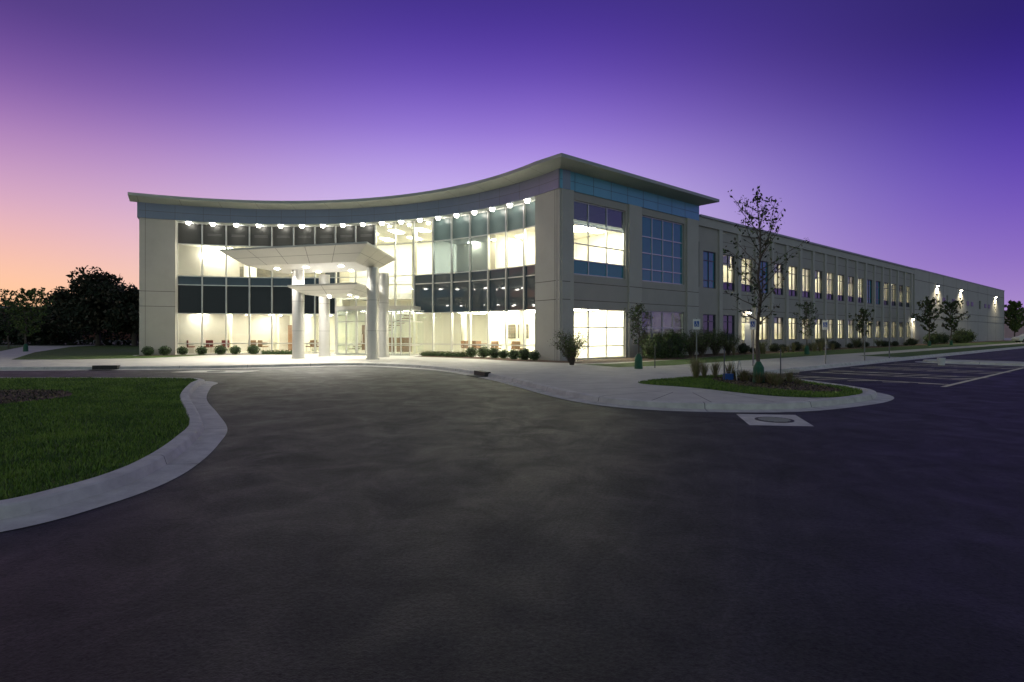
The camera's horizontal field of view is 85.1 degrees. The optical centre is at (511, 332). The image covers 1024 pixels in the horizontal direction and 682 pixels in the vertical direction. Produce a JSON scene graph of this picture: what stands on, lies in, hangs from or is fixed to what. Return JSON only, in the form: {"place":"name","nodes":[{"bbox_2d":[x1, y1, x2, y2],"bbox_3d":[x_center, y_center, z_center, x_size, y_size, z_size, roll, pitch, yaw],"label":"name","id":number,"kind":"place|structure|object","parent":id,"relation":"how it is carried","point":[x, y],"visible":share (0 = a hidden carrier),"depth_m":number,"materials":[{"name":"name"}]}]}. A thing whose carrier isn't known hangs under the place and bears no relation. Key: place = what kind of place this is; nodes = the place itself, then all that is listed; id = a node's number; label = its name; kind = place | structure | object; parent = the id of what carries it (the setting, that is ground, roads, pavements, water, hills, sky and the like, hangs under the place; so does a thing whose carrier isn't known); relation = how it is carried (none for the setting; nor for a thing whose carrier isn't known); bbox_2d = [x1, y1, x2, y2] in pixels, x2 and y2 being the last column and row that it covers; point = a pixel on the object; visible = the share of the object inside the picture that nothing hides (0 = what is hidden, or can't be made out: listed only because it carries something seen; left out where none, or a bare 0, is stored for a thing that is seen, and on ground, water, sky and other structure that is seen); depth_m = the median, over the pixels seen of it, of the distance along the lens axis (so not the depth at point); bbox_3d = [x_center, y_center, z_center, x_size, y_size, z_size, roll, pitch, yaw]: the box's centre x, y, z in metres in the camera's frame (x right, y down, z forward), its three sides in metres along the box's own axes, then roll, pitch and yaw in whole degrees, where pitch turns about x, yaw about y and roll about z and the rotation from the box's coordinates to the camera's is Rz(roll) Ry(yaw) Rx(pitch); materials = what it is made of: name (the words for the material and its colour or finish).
{"place":"outdoors","nodes":[
{"label":"outdoors","id":0,"kind":"place"},
{"bbox_2d":[0,346,22,350],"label":"lawn","id":1,"kind":"structure","parent":0,"point":[2,348],"depth_m":55.61,"materials":[{"name":"green plant"}]},
{"bbox_2d":[0,298,30,348],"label":"young tree","id":2,"kind":"object","parent":1,"relation":"on","point":[6,326],"visible":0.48,"depth_m":51.82,"materials":[{"name":"green plant"}]},
{"bbox_2d":[0,340,138,345],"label":"lawn","id":3,"kind":"structure","parent":0,"point":[57,345],"depth_m":69.78,"materials":[{"name":"green plant"}]},
{"bbox_2d":[0,308,44,343],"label":"shade tree","id":4,"kind":"object","parent":3,"relation":"on","point":[1,321],"visible":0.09,"depth_m":70.19,"materials":[{"name":"green plant"}]},
{"bbox_2d":[17,306,87,344],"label":"shade tree","id":5,"kind":"object","parent":3,"relation":"on","point":[36,336],"visible":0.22,"depth_m":66.21,"materials":[{"name":"green plant"}]},
{"bbox_2d":[0,322,138,344],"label":"boundary hedge","id":6,"kind":"object","parent":3,"relation":"on","point":[107,334],"visible":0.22,"depth_m":67.68,"materials":[{"name":"green plant"}]},
{"bbox_2d":[0,377,197,499],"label":"lawn","id":7,"kind":"structure","parent":0,"point":[69,467],"depth_m":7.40,"materials":[{"name":"green plant"}]},
{"bbox_2d":[0,390,71,403],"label":"mulch bed","id":8,"kind":"object","parent":7,"relation":"on","point":[23,400],"visible":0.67,"depth_m":13.01,"materials":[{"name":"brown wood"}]},
{"bbox_2d":[11,344,201,359],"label":"lawn","id":9,"kind":"structure","parent":0,"point":[121,351],"depth_m":39.55,"materials":[{"name":"green plant"}]},
{"bbox_2d":[38,265,125,345],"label":"shade tree","id":10,"kind":"object","parent":9,"relation":"on","point":[84,304],"visible":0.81,"depth_m":61.20,"materials":[{"name":"green plant"}]},
{"bbox_2d":[101,282,138,345],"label":"shade tree","id":11,"kind":"object","parent":9,"relation":"on","point":[126,302],"visible":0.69,"depth_m":60.23,"materials":[{"name":"green plant"}]},
{"bbox_2d":[128,310,138,335],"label":"shade tree","id":12,"kind":"object","parent":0,"point":[133,315],"visible":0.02,"depth_m":57.46,"materials":[{"name":"green plant"}]},
{"bbox_2d":[342,280,411,300],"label":"lobby balcony","id":13,"kind":"structure","parent":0,"point":[404,296],"depth_m":44.84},
{"bbox_2d":[227,229,528,352],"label":"interior fittings","id":14,"kind":"object","parent":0,"point":[511,330],"visible":0.24,"depth_m":40.29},
{"bbox_2d":[0,348,1023,681],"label":"road","id":15,"kind":"structure","parent":0,"point":[352,524],"depth_m":4.21,"materials":[{"name":"grey asphalt"}]},
{"bbox_2d":[0,377,226,531],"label":"island curb","id":16,"kind":"structure","parent":15,"relation":"on","point":[198,439],"depth_m":5.93,"materials":[{"name":"concrete"}]},
{"bbox_2d":[180,370,250,372],"bbox_3d":[-12.200,1.592,23.000,3.124,0.008,1.218,0,0,4],"label":"manhole cover","id":17,"kind":"object","parent":15,"relation":"on","point":[230,371],"visible":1,"depth_m":22.93,"materials":[{"name":"concrete"}]},
{"bbox_2d":[0,346,1023,411],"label":"curb","id":18,"kind":"structure","parent":15,"relation":"on","point":[870,397],"depth_m":14.18,"materials":[{"name":"concrete"}]},
{"bbox_2d":[91,365,119,369],"bbox_3d":[-17.515,1.497,23.924,1.000,0.170,0.550,0,0,-7],"label":"curb inlet","id":19,"kind":"object","parent":18,"relation":"on","point":[104,367],"visible":1,"depth_m":23.98,"materials":[{"name":"metal"}]},
{"bbox_2d":[467,370,490,376],"bbox_3d":[-1.239,1.497,20.407,0.550,0.170,1.000,0,0,-27],"label":"curb inlet","id":20,"kind":"object","parent":18,"relation":"on","point":[478,373],"visible":0.99,"depth_m":20.30,"materials":[{"name":"metal"}]},
{"bbox_2d":[737,414,812,425],"bbox_3d":[4.800,1.590,10.220,1.102,0.012,1.479,0,0,13],"label":"manhole cover","id":21,"kind":"object","parent":15,"relation":"on","point":[772,420],"visible":1,"depth_m":10.13,"materials":[{"name":"concrete"}]},
{"bbox_2d":[793,350,1023,386],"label":"parking markings","id":22,"kind":"object","parent":15,"relation":"on","point":[996,372],"visible":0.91,"depth_m":21.76,"materials":[{"name":"paint"}]},
{"bbox_2d":[916,359,1023,365],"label":"parking island curb","id":23,"kind":"structure","parent":15,"relation":"on","point":[972,363],"depth_m":28.13,"materials":[{"name":"concrete"}]},
{"bbox_2d":[945,360,1023,362],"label":"parking island","id":24,"kind":"structure","parent":23,"relation":"on","point":[985,361],"depth_m":28.57,"materials":[{"name":"concrete"}]},
{"bbox_2d":[0,338,1023,401],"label":"pavement","id":25,"kind":"structure","parent":0,"point":[601,380],"depth_m":25.17,"materials":[{"name":"concrete"}]},
{"bbox_2d":[0,287,55,351],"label":"young tree","id":26,"kind":"object","parent":25,"relation":"on","point":[28,293],"visible":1,"depth_m":43.86,"materials":[{"name":"green plant"}]},
{"bbox_2d":[137,354,291,355],"bbox_3d":[-19.444,1.476,37.492,10.416,0.001,2.017,0,0,-13],"label":"mulch bed","id":27,"kind":"object","parent":25,"relation":"on","point":[222,354],"visible":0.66,"depth_m":37.78,"materials":[{"name":"brown soil"}]},
{"bbox_2d":[141,346,153,354],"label":"boxwood shrub","id":28,"kind":"object","parent":27,"relation":"on","point":[146,350],"visible":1,"depth_m":36.24,"materials":[{"name":"green plant"}]},
{"bbox_2d":[158,345,171,354],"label":"boxwood shrub","id":29,"kind":"object","parent":27,"relation":"on","point":[164,350],"visible":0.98,"depth_m":36.63,"materials":[{"name":"green plant"}]},
{"bbox_2d":[214,345,227,354],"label":"boxwood shrub","id":30,"kind":"object","parent":27,"relation":"on","point":[220,349],"visible":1,"depth_m":37.63,"materials":[{"name":"green plant"}]},
{"bbox_2d":[247,344,260,353],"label":"boxwood shrub","id":31,"kind":"object","parent":27,"relation":"on","point":[252,349],"visible":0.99,"depth_m":37.98,"materials":[{"name":"green plant"}]},
{"bbox_2d":[261,350,291,353],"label":"hedge","id":32,"kind":"object","parent":27,"relation":"on","point":[277,352],"visible":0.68,"depth_m":38.04,"materials":[{"name":"green plant"}]},
{"bbox_2d":[178,244,289,352],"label":"interior wall","id":33,"kind":"structure","parent":25,"relation":"on","point":[189,264],"depth_m":41.37,"materials":[{"name":"beige paint"}]},
{"bbox_2d":[292,267,388,357],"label":"canopy columns","id":34,"kind":"structure","parent":25,"relation":"on","point":[377,314],"depth_m":31.98,"materials":[{"name":"white metal"}]},
{"bbox_2d":[219,242,394,273],"bbox_3d":[-10.800,-3.998,31.250,9.698,0.804,6.277,0,0,16],"label":"entrance canopy","id":35,"kind":"object","parent":34,"relation":"on","point":[333,257],"visible":0.98,"depth_m":28.95,"materials":[{"name":"metal"}]},
{"bbox_2d":[287,282,366,297],"bbox_3d":[-10.325,-2.398,32.400,4.350,0.504,6.200,0,0,0],"label":"canopy","id":36,"kind":"object","parent":34,"relation":"attached to","point":[347,290],"visible":0.81,"depth_m":30.70,"materials":[{"name":"metal"}]},
{"bbox_2d":[291,301,389,359],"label":"column rings","id":37,"kind":"object","parent":25,"relation":"on","point":[330,355],"depth_m":31.95,"materials":[{"name":"grey metal"}]},
{"bbox_2d":[177,200,534,355],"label":"curtain wall mullions","id":38,"kind":"object","parent":25,"relation":"on","point":[506,310],"visible":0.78,"depth_m":37.73,"materials":[{"name":"silver metal"}]},
{"bbox_2d":[207,234,371,237],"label":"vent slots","id":39,"kind":"object","parent":38,"relation":"attached to","point":[282,237],"visible":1,"depth_m":39.28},
{"bbox_2d":[176,196,534,225],"bbox_3d":[-10.047,-7.590,36.731,25.936,0.019,4.995,0,0,15],"label":"window head soffit","id":40,"kind":"structure","parent":38,"relation":"on","point":[488,209],"depth_m":37.98,"materials":[{"name":"metal"}]},
{"bbox_2d":[185,198,530,227],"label":"soffit downlights","id":41,"kind":"object","parent":40,"relation":"attached to","point":[456,215],"visible":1,"depth_m":37.80,"materials":[{"name":"glowing lamp glass"}]},
{"bbox_2d":[178,201,534,313],"bbox_3d":[-10.025,-3.050,36.811,25.578,9.060,4.230,0,0,15],"label":"curtain wall glass","id":42,"kind":"object","parent":38,"relation":"in","point":[189,298],"visible":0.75,"depth_m":37.64,"materials":[{"name":"black glass"}]},
{"bbox_2d":[139,188,573,360],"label":"front piers","id":43,"kind":"structure","parent":25,"relation":"on","point":[157,266],"depth_m":36.80,"materials":[{"name":"beige concrete"}]},
{"bbox_2d":[137,169,569,223],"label":"front fascia","id":44,"kind":"structure","parent":43,"relation":"on","point":[272,216],"depth_m":37.49,"materials":[{"name":"metal"}]},
{"bbox_2d":[144,169,558,223],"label":"fascia joints","id":45,"kind":"object","parent":44,"relation":"attached to","point":[145,210],"visible":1,"depth_m":36.86,"materials":[{"name":"grey metal"}]},
{"bbox_2d":[128,153,718,224],"bbox_3d":[-4.533,-8.810,42.041,38.063,0.420,23.496,0,0,16],"label":"roof edge","id":46,"kind":"object","parent":44,"relation":"on","point":[574,165],"visible":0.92,"depth_m":35.13,"materials":[{"name":"metal"}]},
{"bbox_2d":[335,306,421,355],"bbox_3d":[-8.877,-0.135,37.513,5.299,3.230,2.430,0,0,11],"label":"vestibule frame","id":47,"kind":"object","parent":25,"relation":"on","point":[349,309],"visible":0.68,"depth_m":36.56,"materials":[{"name":"silver metal"}]},
{"bbox_2d":[182,221,621,357],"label":"interior shell","id":48,"kind":"object","parent":25,"relation":"on","point":[479,321],"visible":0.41,"depth_m":42.61},
{"bbox_2d":[389,337,411,351],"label":"reception desk","id":49,"kind":"object","parent":48,"relation":"on","point":[405,340],"visible":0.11,"depth_m":42.56,"materials":[{"name":"brown wood"}]},
{"bbox_2d":[203,226,603,315],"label":"ceiling lights","id":50,"kind":"object","parent":48,"relation":"attached to","point":[206,256],"visible":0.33,"depth_m":38.42,"materials":[{"name":"white"}]},
{"bbox_2d":[0,376,841,403],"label":"bark chips","id":51,"kind":"object","parent":25,"relation":"on","point":[7,393],"visible":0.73,"depth_m":14.07,"materials":[{"name":"brown wood"}]},
{"bbox_2d":[414,355,719,363],"bbox_3d":[3.772,1.476,32.083,19.829,0.001,10.909,0,0,0],"label":"mulch bed","id":52,"kind":"object","parent":25,"relation":"on","point":[603,360],"visible":0.61,"depth_m":30.72,"materials":[{"name":"brown soil"}]},
{"bbox_2d":[419,351,465,356],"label":"hedge","id":53,"kind":"object","parent":52,"relation":"on","point":[447,353],"visible":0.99,"depth_m":34.64,"materials":[{"name":"green plant"}]},
{"bbox_2d":[466,347,477,356],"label":"boxwood shrub","id":54,"kind":"object","parent":52,"relation":"on","point":[472,352],"visible":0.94,"depth_m":33.44,"materials":[{"name":"green plant"}]},
{"bbox_2d":[477,346,489,357],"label":"boxwood shrub","id":55,"kind":"object","parent":52,"relation":"on","point":[482,352],"visible":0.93,"depth_m":32.76,"materials":[{"name":"green plant"}]},
{"bbox_2d":[487,347,499,357],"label":"boxwood shrub","id":56,"kind":"object","parent":52,"relation":"on","point":[494,351],"visible":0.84,"depth_m":32.13,"materials":[{"name":"green plant"}]},
{"bbox_2d":[508,349,519,358],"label":"boxwood shrub","id":57,"kind":"object","parent":52,"relation":"on","point":[513,354],"visible":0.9,"depth_m":30.91,"materials":[{"name":"green plant"}]},
{"bbox_2d":[517,348,530,359],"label":"boxwood shrub","id":58,"kind":"object","parent":52,"relation":"on","point":[523,352],"visible":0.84,"depth_m":30.18,"materials":[{"name":"green plant"}]},
{"bbox_2d":[527,350,540,360],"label":"boxwood shrub","id":59,"kind":"object","parent":52,"relation":"on","point":[533,356],"visible":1,"depth_m":29.55,"materials":[{"name":"green plant"}]},
{"bbox_2d":[556,189,685,360],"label":"side wall","id":60,"kind":"structure","parent":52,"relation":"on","point":[594,293],"depth_m":32.74,"materials":[{"name":"beige concrete"}]},
{"bbox_2d":[554,169,698,220],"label":"side fascia","id":61,"kind":"structure","parent":60,"relation":"on","point":[588,185],"depth_m":32.89,"materials":[{"name":"metal"}]},
{"bbox_2d":[561,188,698,360],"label":"side pilasters","id":62,"kind":"object","parent":60,"relation":"attached to","point":[634,286],"visible":0.91,"depth_m":33.16,"materials":[{"name":"beige concrete"}]},
{"bbox_2d":[637,334,667,358],"bbox_3d":[7.989,0.767,31.852,1.705,1.482,1.683,0,0,-7],"label":"shrub","id":63,"kind":"object","parent":52,"relation":"on","point":[651,345],"visible":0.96,"depth_m":31.56,"materials":[{"name":"green plant"}]},
{"bbox_2d":[652,331,678,357],"bbox_3d":[9.001,0.677,32.776,1.918,1.668,1.893,0,0,-33],"label":"shrub","id":64,"kind":"object","parent":52,"relation":"on","point":[668,344],"visible":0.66,"depth_m":32.35,"materials":[{"name":"green plant"}]},
{"bbox_2d":[663,329,690,357],"bbox_3d":[9.750,0.588,33.739,2.103,1.853,2.132,0,0,-10],"label":"shrub","id":65,"kind":"object","parent":52,"relation":"on","point":[679,347],"visible":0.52,"depth_m":33.28,"materials":[{"name":"green plant"}]},
{"bbox_2d":[681,332,706,356],"bbox_3d":[11.119,0.674,34.447,2.041,1.625,1.865,0,0,-33],"label":"shrub","id":66,"kind":"object","parent":52,"relation":"on","point":[692,347],"visible":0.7,"depth_m":34.26,"materials":[{"name":"green plant"}]},
{"bbox_2d":[687,327,718,355],"bbox_3d":[12.080,0.547,35.453,2.160,1.881,2.363,0,0,-16],"label":"shrub","id":67,"kind":"object","parent":52,"relation":"on","point":[703,348],"visible":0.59,"depth_m":35.21,"materials":[{"name":"green plant"}]},
{"bbox_2d":[550,330,593,364],"bbox_3d":[2.709,0.632,25.603,2.148,1.710,1.963,0,0,0],"label":"shrub","id":68,"kind":"object","parent":25,"relation":"on","point":[571,349],"visible":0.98,"depth_m":25.42,"materials":[{"name":"green plant"}]},
{"bbox_2d":[624,301,653,368],"bbox_3d":[5.226,0.090,22.933,1.220,2.784,1.291,0,0,0],"label":"young tree","id":69,"kind":"object","parent":25,"relation":"on","point":[638,358],"visible":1,"depth_m":22.83,"materials":[{"name":"green plant"}]},
{"bbox_2d":[693,318,699,358],"bbox_3d":[7.948,0.430,23.989,0.300,2.100,0.063,0,0,11],"label":"accessible parking sign","id":70,"kind":"object","parent":25,"relation":"on","point":[696,323],"visible":0.96,"depth_m":23.98,"materials":[{"name":"metal"}]},
{"bbox_2d":[750,319,755,365],"bbox_3d":[10.590,0.430,24.494,0.063,2.100,0.300,0,0,-33],"label":"accessible parking sign","id":71,"kind":"object","parent":25,"relation":"on","point":[753,326],"visible":0.87,"depth_m":24.48,"materials":[{"name":"metal"}]},
{"bbox_2d":[699,214,915,352],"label":"wing pilasters","id":72,"kind":"object","parent":25,"relation":"on","point":[720,225],"visible":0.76,"depth_m":50.12,"materials":[{"name":"beige concrete"}]},
{"bbox_2d":[574,200,908,358],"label":"side window frames","id":73,"kind":"structure","parent":72,"relation":"attached to","point":[708,280],"depth_m":42.70,"materials":[{"name":"metal"}]},
{"bbox_2d":[574,202,908,354],"bbox_3d":[26.241,-2.860,49.896,61.283,8.620,0.309,0,0,-41],"label":"side window glass","id":74,"kind":"object","parent":73,"relation":"in","point":[597,216],"visible":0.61,"depth_m":35.23,"materials":[{"name":"blue glass"}]},
{"bbox_2d":[822,320,827,363],"bbox_3d":[14.960,0.430,26.595,0.063,2.100,0.300,0,0,-27],"label":"accessible parking sign","id":75,"kind":"object","parent":25,"relation":"on","point":[825,325],"visible":1,"depth_m":26.59,"materials":[{"name":"metal"}]},
{"bbox_2d":[705,340,1011,355],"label":"mulch bed","id":76,"kind":"object","parent":25,"relation":"on","point":[737,353],"visible":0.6,"depth_m":52.15,"materials":[{"name":"brown soil"}]},
{"bbox_2d":[699,327,731,354],"bbox_3d":[13.431,0.547,36.747,2.160,1.881,2.363,0,0,-31],"label":"shrub","id":77,"kind":"object","parent":76,"relation":"on","point":[714,345],"visible":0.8,"depth_m":36.56,"materials":[{"name":"green plant"}]},
{"bbox_2d":[717,332,739,354],"bbox_3d":[14.425,0.717,37.237,1.767,1.539,1.933,0,0,28],"label":"shrub","id":78,"kind":"object","parent":76,"relation":"on","point":[727,348],"visible":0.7,"depth_m":37.05,"materials":[{"name":"green plant"}]},
{"bbox_2d":[736,343,751,353],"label":"shrub","id":79,"kind":"object","parent":76,"relation":"on","point":[743,348],"visible":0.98,"depth_m":39.03,"materials":[{"name":"green plant"}]},
{"bbox_2d":[767,343,780,351],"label":"shrub","id":80,"kind":"object","parent":76,"relation":"on","point":[772,347],"visible":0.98,"depth_m":43.11,"materials":[{"name":"green plant"}]},
{"bbox_2d":[923,333,938,343],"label":"shrub","id":81,"kind":"object","parent":76,"relation":"on","point":[932,339],"visible":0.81,"depth_m":69.32,"materials":[{"name":"green plant"}]},
{"bbox_2d":[952,333,965,342],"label":"shrub","id":82,"kind":"object","parent":76,"relation":"on","point":[958,338],"visible":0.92,"depth_m":78.31,"materials":[{"name":"green plant"}]},
{"bbox_2d":[952,328,973,342],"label":"shrub","id":83,"kind":"object","parent":76,"relation":"on","point":[962,332],"visible":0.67,"depth_m":79.29,"materials":[{"name":"green plant"}]},
{"bbox_2d":[913,268,1004,343],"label":"warehouse wall","id":84,"kind":"structure","parent":25,"relation":"on","point":[982,305],"depth_m":86.54,"materials":[{"name":"grey concrete"}]},
{"bbox_2d":[745,284,996,347],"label":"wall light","id":85,"kind":"object","parent":84,"relation":"attached to","point":[747,335],"visible":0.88,"depth_m":42.77,"materials":[{"name":"white"}]},
{"bbox_2d":[1004,300,1023,336],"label":"roadside tree","id":86,"kind":"object","parent":25,"relation":"on","point":[1017,319],"visible":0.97,"depth_m":111.60,"materials":[{"name":"green plant"}]},
{"bbox_2d":[0,0,1023,309],"label":"sky","id":87,"kind":"structure","parent":0,"point":[887,130],"materials":[{"name":"purple"}]},
{"bbox_2d":[638,374,862,396],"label":"lawn","id":88,"kind":"structure","parent":0,"point":[745,388],"depth_m":14.22,"materials":[{"name":"green plant"}]},
{"bbox_2d":[688,359,704,378],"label":"ornamental grass","id":89,"kind":"object","parent":88,"relation":"on","point":[695,368],"depth_m":17.84,"materials":[{"name":"green plant"}]},
{"bbox_2d":[699,361,709,376],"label":"ornamental grass","id":90,"kind":"object","parent":88,"relation":"on","point":[704,372],"depth_m":18.25,"materials":[{"name":"green plant"}]},
{"bbox_2d":[707,358,721,376],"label":"ornamental grass","id":91,"kind":"object","parent":88,"relation":"on","point":[716,366],"depth_m":18.47,"materials":[{"name":"green plant"}]},
{"bbox_2d":[712,377,842,391],"bbox_3d":[7.397,1.469,16.217,2.381,0.001,4.862,0,0,0],"label":"mulch bed","id":92,"kind":"object","parent":88,"relation":"on","point":[814,389],"visible":0.29,"depth_m":15.22,"materials":[{"name":"brown soil"}]},
{"bbox_2d":[722,186,809,382],"bbox_3d":[7.510,-1.421,16.514,2.290,5.786,2.065,0,0,32],"label":"young tree","id":93,"kind":"object","parent":92,"relation":"on","point":[758,367],"visible":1,"depth_m":16.47,"materials":[{"name":"green plant"}]},
{"bbox_2d":[781,371,799,381],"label":"ornamental grass","id":94,"kind":"object","parent":92,"relation":"on","point":[788,376],"depth_m":16.53,"materials":[{"name":"green plant"}]},
{"bbox_2d":[723,255,867,339],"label":"wing rooms","id":95,"kind":"object","parent":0,"point":[743,282],"visible":0.08,"depth_m":48.70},
{"bbox_2d":[585,341,1021,366],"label":"lawn","id":96,"kind":"structure","parent":0,"point":[739,358],"depth_m":37.68,"materials":[{"name":"green plant"}]},
{"bbox_2d":[792,301,818,353],"bbox_3d":[19.984,-0.340,37.925,1.657,3.647,1.425,0,0,18],"label":"young tree","id":97,"kind":"object","parent":96,"relation":"on","point":[804,321],"visible":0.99,"depth_m":37.96,"materials":[{"name":"green plant"}]},
{"bbox_2d":[848,307,873,348],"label":"young tree","id":98,"kind":"object","parent":96,"relation":"on","point":[861,317],"visible":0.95,"depth_m":49.93,"materials":[{"name":"green plant"}]},
{"bbox_2d":[910,296,947,345],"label":"young tree","id":99,"kind":"object","parent":96,"relation":"on","point":[928,308],"visible":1,"depth_m":62.41,"materials":[{"name":"green plant"}]},
{"bbox_2d":[938,299,969,344],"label":"young tree","id":100,"kind":"object","parent":96,"relation":"on","point":[950,321],"visible":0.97,"depth_m":66.31,"materials":[{"name":"green plant"}]},
{"bbox_2d":[699,226,910,353],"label":"wing wall","id":101,"kind":"structure","parent":0,"point":[708,297],"depth_m":48.70,"materials":[{"name":"beige concrete"}]},
{"bbox_2d":[861,344,1023,356],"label":"lawn","id":102,"kind":"structure","parent":0,"point":[907,354],"depth_m":43.70,"materials":[{"name":"green plant"}]},
{"label":"ground","id":103,"kind":"structure","parent":0,"visible":0},
{"bbox_2d":[2,306,138,339],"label":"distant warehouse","id":104,"kind":"structure","parent":103,"relation":"on","point":[94,333],"depth_m":118.00,"materials":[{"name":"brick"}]},
{"bbox_2d":[1004,310,1023,337],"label":"building","id":105,"kind":"structure","parent":103,"relation":"on","point":[1008,333],"depth_m":167.69,"materials":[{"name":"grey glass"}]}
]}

